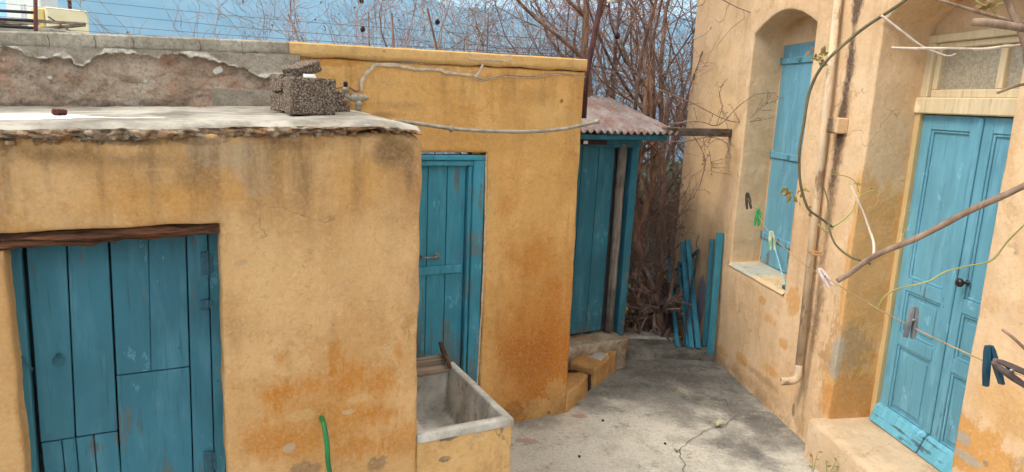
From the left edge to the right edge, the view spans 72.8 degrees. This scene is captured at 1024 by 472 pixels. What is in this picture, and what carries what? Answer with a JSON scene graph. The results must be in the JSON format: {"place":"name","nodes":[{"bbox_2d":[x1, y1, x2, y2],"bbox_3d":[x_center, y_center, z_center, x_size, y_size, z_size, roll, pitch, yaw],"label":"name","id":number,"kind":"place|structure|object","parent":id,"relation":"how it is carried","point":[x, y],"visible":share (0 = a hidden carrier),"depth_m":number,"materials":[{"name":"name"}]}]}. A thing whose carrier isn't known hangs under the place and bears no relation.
{"place":"outdoors","nodes":[
{"label":"outdoors","id":0,"kind":"place"},
{"bbox_2d":[0,4,85,32],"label":"terrace block","id":1,"kind":"structure","parent":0,"point":[54,28],"depth_m":13.39,"materials":[{"name":"concrete"}]},
{"bbox_2d":[0,0,697,17],"label":"sky","id":2,"kind":"structure","parent":0,"point":[2,6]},
{"bbox_2d":[58,0,695,140],"bbox_3d":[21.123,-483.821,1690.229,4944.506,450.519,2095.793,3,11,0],"label":"hills","id":3,"kind":"structure","parent":0,"point":[134,11],"depth_m":1944.33,"materials":[{"name":"blue"}]},
{"bbox_2d":[421,140,684,175],"bbox_3d":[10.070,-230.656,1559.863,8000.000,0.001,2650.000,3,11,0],"label":"water","id":4,"kind":"structure","parent":0,"point":[643,160],"depth_m":1037.35,"materials":[{"name":"blue liquid"}]},
{"bbox_2d":[625,176,680,331],"bbox_3d":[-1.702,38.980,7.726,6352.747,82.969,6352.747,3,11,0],"label":"terrain","id":5,"kind":"structure","parent":0,"point":[627,303],"depth_m":13.50,"materials":[{"name":"brown soil"}]},
{"bbox_2d":[0,0,37,30],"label":"railing","id":6,"kind":"object","parent":5,"relation":"on","point":[34,12],"visible":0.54,"depth_m":10.53,"materials":[{"name":"grey metal"}]},
{"bbox_2d":[6,0,88,32],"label":"neighbour house","id":7,"kind":"structure","parent":5,"relation":"on","point":[56,13],"depth_m":15.42,"materials":[{"name":"paint"}]},
{"bbox_2d":[177,0,431,44],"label":"bare shrub","id":8,"kind":"object","parent":5,"relation":"on","point":[289,25],"visible":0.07,"depth_m":7.76,"materials":[{"name":"brown plant"}]},
{"bbox_2d":[178,0,453,153],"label":"bare shrub","id":9,"kind":"object","parent":5,"relation":"on","point":[315,20],"visible":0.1,"depth_m":8.69,"materials":[{"name":"brown plant"}]},
{"bbox_2d":[173,0,496,153],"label":"bare shrub","id":10,"kind":"object","parent":5,"relation":"on","point":[437,22],"visible":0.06,"depth_m":8.86,"materials":[{"name":"brown plant"}]},
{"bbox_2d":[2,3,572,51],"bbox_3d":[-3.579,-2.944,9.651,9.151,0.517,0.110,5,12,15],"label":"wire","id":11,"kind":"object","parent":10,"relation":"on","point":[264,29],"visible":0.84,"depth_m":9.65,"materials":[{"name":"grey metal"}]},
{"bbox_2d":[66,0,640,153],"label":"bare shrub","id":12,"kind":"object","parent":5,"relation":"on","point":[374,17],"visible":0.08,"depth_m":8.99,"materials":[{"name":"brown plant"}]},
{"bbox_2d":[245,0,479,153],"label":"bare tree","id":13,"kind":"object","parent":5,"relation":"on","point":[392,33],"visible":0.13,"depth_m":7.47,"materials":[{"name":"brown plant"}]},
{"bbox_2d":[0,16,567,54],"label":"wire","id":14,"kind":"object","parent":13,"relation":"on","point":[276,38],"visible":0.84,"depth_m":9.56,"materials":[{"name":"grey metal"}]},
{"bbox_2d":[289,1,601,153],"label":"bare shrub","id":15,"kind":"object","parent":5,"relation":"on","point":[485,38],"visible":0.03,"depth_m":7.85,"materials":[{"name":"brown plant"}]},
{"bbox_2d":[350,0,656,94],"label":"bare tree","id":16,"kind":"object","parent":5,"relation":"on","point":[617,35],"visible":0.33,"depth_m":7.87,"materials":[{"name":"brown plant"}]},
{"bbox_2d":[374,0,672,170],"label":"bare shrub","id":17,"kind":"object","parent":5,"relation":"on","point":[553,37],"visible":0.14,"depth_m":9.11,"materials":[{"name":"brown plant"}]},
{"bbox_2d":[42,28,572,56],"bbox_3d":[-3.578,-2.736,9.653,9.125,0.240,0.106,5,12,14],"label":"wire","id":18,"kind":"object","parent":17,"relation":"on","point":[152,35],"visible":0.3,"depth_m":10.12,"materials":[{"name":"grey metal"}]},
{"bbox_2d":[376,0,695,269],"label":"bare tree","id":19,"kind":"object","parent":5,"relation":"on","point":[687,78],"visible":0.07,"depth_m":10.51,"materials":[{"name":"brown plant"}]},
{"bbox_2d":[404,0,670,306],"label":"bare tree","id":20,"kind":"object","parent":5,"relation":"on","point":[438,47],"visible":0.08,"depth_m":7.60,"materials":[{"name":"brown plant"}]},
{"bbox_2d":[334,0,750,327],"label":"bare tree","id":21,"kind":"object","parent":5,"relation":"on","point":[653,8],"visible":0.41,"depth_m":7.85,"materials":[{"name":"brown plant"}]},
{"bbox_2d":[473,0,684,331],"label":"bare tree","id":22,"kind":"object","parent":5,"relation":"on","point":[637,235],"visible":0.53,"depth_m":7.66,"materials":[{"name":"brown plant"}]},
{"bbox_2d":[485,0,697,288],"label":"bare tree","id":23,"kind":"object","parent":5,"relation":"on","point":[643,72],"visible":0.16,"depth_m":8.70,"materials":[{"name":"brown plant"}]},
{"bbox_2d":[81,0,577,41],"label":"wire","id":24,"kind":"object","parent":23,"relation":"on","point":[302,21],"visible":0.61,"depth_m":9.47,"materials":[{"name":"grey metal"}]},
{"bbox_2d":[520,0,704,328],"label":"bare shrub","id":25,"kind":"object","parent":5,"relation":"on","point":[673,231],"visible":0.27,"depth_m":8.03,"materials":[{"name":"brown plant"}]},
{"bbox_2d":[508,0,720,251],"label":"bare tree","id":26,"kind":"object","parent":5,"relation":"on","point":[644,57],"visible":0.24,"depth_m":8.74,"materials":[{"name":"brown plant"}]},
{"bbox_2d":[568,0,693,342],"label":"bare tree","id":27,"kind":"object","parent":5,"relation":"on","point":[654,308],"visible":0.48,"depth_m":7.90,"materials":[{"name":"brown plant"}]},
{"bbox_2d":[621,331,673,339],"bbox_3d":[1.245,1.282,7.451,1.012,0.510,0.175,3,11,0],"label":"edging","id":28,"kind":"object","parent":5,"relation":"on","point":[633,335],"visible":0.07,"depth_m":7.33,"materials":[{"name":"concrete"}]},
{"bbox_2d":[628,165,680,293],"bbox_3d":[2.876,-0.072,15.282,2.709,3.201,2.656,-6,14,-36],"label":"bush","id":29,"kind":"object","parent":5,"relation":"on","point":[670,177],"visible":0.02,"depth_m":14.71,"materials":[{"name":"brown plant"}]},
{"bbox_2d":[647,157,682,262],"bbox_3d":[4.084,-0.174,17.193,3.381,3.474,3.061,-2,12,-20],"label":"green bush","id":30,"kind":"object","parent":5,"relation":"on","point":[672,178],"depth_m":16.73,"materials":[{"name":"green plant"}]},
{"bbox_2d":[510,359,818,471],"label":"courtyard","id":31,"kind":"structure","parent":0,"point":[645,410],"depth_m":5.43,"materials":[{"name":"concrete"}]},
{"bbox_2d":[0,106,421,471],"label":"outbuilding","id":32,"kind":"structure","parent":31,"relation":"on","point":[210,289],"depth_m":3.22,"materials":[{"name":"paint"}]},
{"bbox_2d":[51,109,66,115],"bbox_3d":[-2.031,-0.556,3.116,0.069,0.030,0.033,3,11,0],"label":"scrap","id":33,"kind":"object","parent":32,"relation":"on","point":[60,112],"visible":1,"depth_m":3.10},
{"bbox_2d":[21,234,216,471],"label":"door","id":34,"kind":"structure","parent":32,"relation":"in","point":[120,331],"depth_m":3.17,"materials":[{"name":"blue paint"}]},
{"bbox_2d":[270,91,284,111],"bbox_3d":[-1.208,-0.731,3.784,0.159,0.110,0.180,-8,15,-43],"label":"block","id":35,"kind":"object","parent":32,"relation":"on","point":[277,101],"depth_m":3.73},
{"bbox_2d":[269,74,297,91],"bbox_3d":[-1.208,-0.823,3.764,0.163,0.105,0.179,-6,14,-38],"label":"block","id":36,"kind":"object","parent":35,"relation":"on","point":[276,84],"depth_m":3.70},
{"bbox_2d":[283,77,335,114],"bbox_3d":[-1.044,-0.720,3.584,0.238,0.195,0.179,-4,13,-29],"label":"block","id":37,"kind":"object","parent":32,"relation":"on","point":[308,96],"depth_m":3.51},
{"bbox_2d":[282,60,321,76],"bbox_3d":[-1.142,-0.907,3.775,0.148,0.110,0.166,10,13,34],"label":"block","id":38,"kind":"object","parent":37,"relation":"on","point":[299,68],"depth_m":3.74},
{"bbox_2d":[303,74,315,77],"bbox_3d":[-1.044,-0.827,3.587,0.064,0.021,0.049,-2,12,-22],"label":"tile chip","id":39,"kind":"object","parent":37,"relation":"on","point":[309,75],"visible":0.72,"depth_m":3.57,"materials":[{"name":"white ceramic"}]},
{"bbox_2d":[319,415,331,471],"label":"hose","id":40,"kind":"object","parent":32,"relation":"attached to","point":[326,442],"visible":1,"depth_m":3.37,"materials":[{"name":"green plastic"}]},
{"bbox_2d":[335,100,349,111],"bbox_3d":[-0.978,-0.730,3.902,0.094,0.080,0.148,-6,14,-38],"label":"block","id":41,"kind":"object","parent":32,"relation":"on","point":[342,105],"depth_m":3.85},
{"bbox_2d":[336,90,344,99],"bbox_3d":[-0.979,-0.785,3.889,0.086,0.063,0.129,-1,12,-15],"label":"block","id":42,"kind":"object","parent":41,"relation":"on","point":[340,95],"depth_m":3.83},
{"bbox_2d":[0,31,586,421],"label":"store building","id":43,"kind":"structure","parent":31,"relation":"on","point":[497,220],"depth_m":4.93,"materials":[{"name":"orange paint"}]},
{"bbox_2d":[416,154,478,367],"bbox_3d":[-0.658,0.390,4.950,0.880,1.936,0.086,-3,13,-26],"label":"door","id":44,"kind":"structure","parent":43,"relation":"in","point":[442,199],"depth_m":4.98,"materials":[{"name":"blue paint"}]},
{"bbox_2d":[336,81,599,144],"bbox_3d":[-0.267,-0.793,4.752,2.001,0.432,0.126,-3,13,-26],"label":"water pipe","id":45,"kind":"object","parent":43,"relation":"attached to","point":[358,99],"visible":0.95,"depth_m":4.66,"materials":[{"name":"grey plastic"}]},
{"bbox_2d":[582,0,611,117],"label":"iron post","id":46,"kind":"object","parent":43,"relation":"attached to","point":[592,46],"visible":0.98,"depth_m":5.73,"materials":[{"name":"brown metal"}]},
{"bbox_2d":[416,362,513,471],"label":"wash basin","id":47,"kind":"object","parent":31,"relation":"on","point":[465,422],"visible":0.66,"depth_m":4.00,"materials":[{"name":"paint"}]},
{"bbox_2d":[416,354,447,376],"bbox_3d":[-0.576,0.869,4.652,0.326,0.024,0.295,-3,13,-26],"label":"plank","id":48,"kind":"object","parent":47,"relation":"on","point":[430,365],"visible":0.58,"depth_m":4.62,"materials":[{"name":"brown wood"}]},
{"bbox_2d":[438,342,451,368],"bbox_3d":[-0.457,0.811,4.737,0.042,0.063,0.357,0,12,-14],"label":"batten","id":49,"kind":"object","parent":48,"relation":"on","point":[445,356],"visible":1,"depth_m":4.68,"materials":[{"name":"brown wood"}]},
{"bbox_2d":[467,96,679,335],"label":"shed","id":50,"kind":"structure","parent":31,"relation":"on","point":[610,144],"depth_m":6.54,"materials":[{"name":"blue paint"}]},
{"bbox_2d":[570,147,614,333],"bbox_3d":[0.502,0.068,6.395,0.911,1.775,0.030,-3,13,-26],"label":"door","id":51,"kind":"structure","parent":50,"relation":"in","point":[596,164],"depth_m":6.49,"materials":[{"name":"blue paint"}]},
{"bbox_2d":[662,127,731,136],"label":"timber beam","id":52,"kind":"structure","parent":50,"relation":"on","point":[712,132],"depth_m":6.58,"materials":[{"name":"brown wood"}]},
{"bbox_2d":[565,337,628,412],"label":"step","id":53,"kind":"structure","parent":31,"relation":"on","point":[586,372],"depth_m":6.22,"materials":[{"name":"paint"}]},
{"bbox_2d":[568,331,626,368],"bbox_3d":[0.425,1.151,6.727,1.184,0.441,0.706,-3,13,-26],"label":"doorstep","id":54,"kind":"object","parent":31,"relation":"on","point":[590,343],"visible":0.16,"depth_m":6.59,"materials":[{"name":"concrete"}]},
{"bbox_2d":[709,418,723,426],"bbox_3d":[1.644,1.488,5.528,0.152,0.060,0.119,-6,14,-36],"label":"grass tuft","id":55,"kind":"object","parent":31,"relation":"on","point":[718,423],"visible":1,"depth_m":5.53,"materials":[{"name":"beige plant"}]},
{"bbox_2d":[809,451,822,470],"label":"weed","id":56,"kind":"object","parent":31,"relation":"on","point":[811,455],"visible":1,"depth_m":4.80,"materials":[{"name":"brown plant"}]},
{"bbox_2d":[826,458,837,471],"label":"weed","id":57,"kind":"object","parent":31,"relation":"on","point":[830,465],"visible":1,"depth_m":4.71,"materials":[{"name":"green plant"}]},
{"bbox_2d":[672,0,1023,471],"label":"house","id":58,"kind":"structure","parent":31,"relation":"on","point":[928,140],"depth_m":4.82,"materials":[{"name":"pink paint"}]},
{"bbox_2d":[654,55,781,196],"bbox_3d":[1.837,-1.093,6.809,0.410,1.368,1.588,-6,14,-38],"label":"creeper","id":59,"kind":"object","parent":58,"relation":"attached to","point":[704,159],"visible":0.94,"depth_m":6.69,"materials":[{"name":"brown plant"}]},
{"bbox_2d":[775,250,785,284],"bbox_3d":[2.365,0.254,6.136,0.012,0.240,0.520,4,11,7],"label":"stick","id":60,"kind":"object","parent":58,"relation":"on","point":[780,267],"visible":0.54,"depth_m":6.10,"materials":[{"name":"blue wood"}]},
{"bbox_2d":[780,0,848,384],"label":"drainpipe","id":61,"kind":"object","parent":58,"relation":"attached to","point":[836,125],"visible":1,"depth_m":5.11,"materials":[{"name":"paint"}]},
{"bbox_2d":[780,0,906,231],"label":"green shoot","id":62,"kind":"object","parent":58,"relation":"attached to","point":[785,191],"visible":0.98,"depth_m":1.98,"materials":[{"name":"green plant"}]},
{"bbox_2d":[727,139,1023,376],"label":"clothesline","id":63,"kind":"object","parent":58,"relation":"attached to","point":[874,306],"visible":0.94,"depth_m":1.72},
{"bbox_2d":[745,192,751,208],"bbox_3d":[1.630,-0.241,4.783,0.048,0.118,0.039,3,11,0],"label":"clothes peg","id":64,"kind":"object","parent":63,"relation":"hanging from","point":[747,195],"visible":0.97,"depth_m":4.77,"materials":[{"name":"brown plastic"}]},
{"bbox_2d":[754,209,760,225],"bbox_3d":[1.502,-0.113,4.246,0.037,0.107,0.036,3,11,0],"label":"clothes peg","id":65,"kind":"object","parent":63,"relation":"hanging from","point":[758,213],"visible":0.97,"depth_m":4.24,"materials":[{"name":"green plastic"}]},
{"bbox_2d":[768,231,775,249],"bbox_3d":[1.366,0.024,3.646,0.037,0.102,0.034,3,11,0],"label":"clothes peg","id":66,"kind":"object","parent":63,"relation":"hanging from","point":[771,241],"visible":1,"depth_m":3.64,"materials":[{"name":"plastic"}]},
{"bbox_2d":[818,268,833,287],"bbox_3d":[1.074,0.144,2.379,0.056,0.068,0.019,5,12,15],"label":"clothes peg","id":67,"kind":"object","parent":63,"relation":"hanging from","point":[823,274],"visible":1,"depth_m":2.37,"materials":[{"name":"white plastic"}]},
{"bbox_2d":[903,306,918,338],"bbox_3d":[0.871,0.189,1.515,0.028,0.072,0.024,3,11,0],"label":"clothes peg","id":68,"kind":"object","parent":63,"relation":"hanging from","point":[912,321],"visible":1,"depth_m":1.51,"materials":[{"name":"grey wood"}]},
{"bbox_2d":[982,345,1004,386],"bbox_3d":[0.909,0.245,1.310,0.038,0.079,0.026,3,11,0],"label":"clothes peg","id":69,"kind":"object","parent":63,"relation":"hanging from","point":[989,353],"visible":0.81,"depth_m":1.30,"materials":[{"name":"teal plastic"}]},
{"bbox_2d":[991,358,1023,387],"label":"clothes peg","id":70,"kind":"object","parent":63,"relation":"hanging from","point":[1008,370],"visible":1,"depth_m":1.26,"materials":[{"name":"brown wood"}]},
{"bbox_2d":[821,182,1023,282],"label":"cut branch","id":71,"kind":"object","parent":58,"relation":"attached to","point":[943,224],"visible":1,"depth_m":1.79,"materials":[{"name":"brown wood"}]},
{"bbox_2d":[869,115,984,451],"bbox_3d":[2.719,0.309,4.583,0.118,2.177,0.527,1,11,-7],"label":"door","id":72,"kind":"structure","parent":58,"relation":"in","point":[949,147],"depth_m":4.58,"materials":[{"name":"blue paint"}]},
{"bbox_2d":[878,224,1023,307],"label":"tendril","id":73,"kind":"object","parent":58,"relation":"attached to","point":[1005,243],"visible":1,"depth_m":1.55},
{"bbox_2d":[891,44,1020,49],"bbox_3d":[1.838,-0.666,1.676,1.795,0.497,0.143,1,11,-6],"label":"dry twig","id":74,"kind":"object","parent":58,"relation":"attached to","point":[958,48],"visible":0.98,"depth_m":1.66,"materials":[{"name":"beige wood"}]},
{"bbox_2d":[880,15,955,56],"bbox_3d":[1.067,-0.528,1.828,0.190,0.106,0.010,7,12,20],"label":"dry twig","id":75,"kind":"object","parent":74,"relation":"attached to","point":[900,30],"visible":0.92,"depth_m":1.83,"materials":[{"name":"beige wood"}]},
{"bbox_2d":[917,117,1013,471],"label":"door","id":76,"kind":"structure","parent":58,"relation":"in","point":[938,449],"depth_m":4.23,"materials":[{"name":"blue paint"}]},
{"bbox_2d":[920,28,1023,97],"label":"transom window","id":77,"kind":"structure","parent":58,"relation":"in","point":[967,73],"depth_m":4.24,"materials":[{"name":"beige paint"}]},
{"bbox_2d":[935,0,1023,23],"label":"dry twig","id":78,"kind":"object","parent":58,"relation":"attached to","point":[984,7],"visible":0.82,"depth_m":1.67,"materials":[{"name":"brown wood"}]},
{"bbox_2d":[971,18,1023,31],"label":"cut branch","id":79,"kind":"object","parent":58,"relation":"attached to","point":[998,24],"visible":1,"depth_m":1.47,"materials":[{"name":"brown wood"}]},
{"bbox_2d":[996,83,1023,93],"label":"dry twig","id":80,"kind":"object","parent":58,"relation":"attached to","point":[1010,87],"visible":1,"depth_m":1.56,"materials":[{"name":"brown wood"}]},
{"bbox_2d":[1001,329,1023,349],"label":"dry twig","id":81,"kind":"object","parent":58,"relation":"attached to","point":[1018,342],"visible":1,"depth_m":1.26,"materials":[{"name":"brown wood"}]},
{"bbox_2d":[1003,0,1023,61],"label":"vine cane","id":82,"kind":"object","parent":58,"relation":"attached to","point":[1012,12],"visible":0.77,"depth_m":1.55,"materials":[{"name":"brown wood"}]},
{"bbox_2d":[804,417,940,471],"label":"doorstep","id":83,"kind":"object","parent":31,"relation":"on","point":[862,444],"visible":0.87,"depth_m":4.73,"materials":[{"name":"paint"}]},
{"bbox_2d":[626,339,714,360],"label":"path","id":84,"kind":"structure","parent":0,"point":[645,349],"depth_m":7.01,"materials":[{"name":"concrete"}]},
{"bbox_2d":[666,255,679,347],"bbox_3d":[1.779,0.687,7.701,0.047,0.682,1.408,4,11,6],"label":"slat","id":85,"kind":"object","parent":84,"relation":"on","point":[675,329],"visible":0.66,"depth_m":7.39,"materials":[{"name":"blue paint"}]},
{"bbox_2d":[677,261,688,347],"bbox_3d":[1.856,0.719,7.528,0.046,0.685,1.028,3,11,4],"label":"slat","id":86,"kind":"object","parent":84,"relation":"on","point":[680,276],"visible":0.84,"depth_m":7.57,"materials":[{"name":"blue paint"}]},
{"bbox_2d":[672,235,698,346],"bbox_3d":[1.901,0.506,7.557,0.191,1.082,1.168,3,11,5],"label":"wooden plank","id":87,"kind":"object","parent":84,"relation":"on","point":[696,252],"visible":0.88,"depth_m":7.29,"materials":[{"name":"blue wood"}]},
{"bbox_2d":[680,242,693,348],"bbox_3d":[1.878,0.607,7.467,0.056,0.926,0.984,3,11,3],"label":"slat","id":88,"kind":"object","parent":84,"relation":"on","point":[686,294],"visible":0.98,"depth_m":7.47,"materials":[{"name":"blue paint"}]},
{"bbox_2d":[685,239,700,348],"bbox_3d":[1.922,0.595,7.386,0.056,0.980,0.850,3,11,0],"label":"slat","id":89,"kind":"object","parent":84,"relation":"on","point":[693,301],"visible":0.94,"depth_m":7.32,"materials":[{"name":"blue paint"}]},
{"bbox_2d":[702,239,713,345],"bbox_3d":[2.009,0.582,7.112,0.045,1.105,0.117,2,11,-2],"label":"slat","id":90,"kind":"object","parent":84,"relation":"on","point":[708,291],"visible":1,"depth_m":7.10,"materials":[{"name":"blue paint"}]},
{"bbox_2d":[706,233,723,353],"bbox_3d":[2.014,0.573,6.889,0.071,1.212,0.174,4,11,8],"label":"slat","id":91,"kind":"object","parent":84,"relation":"on","point":[715,292],"visible":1,"depth_m":6.88,"materials":[{"name":"blue paint"}]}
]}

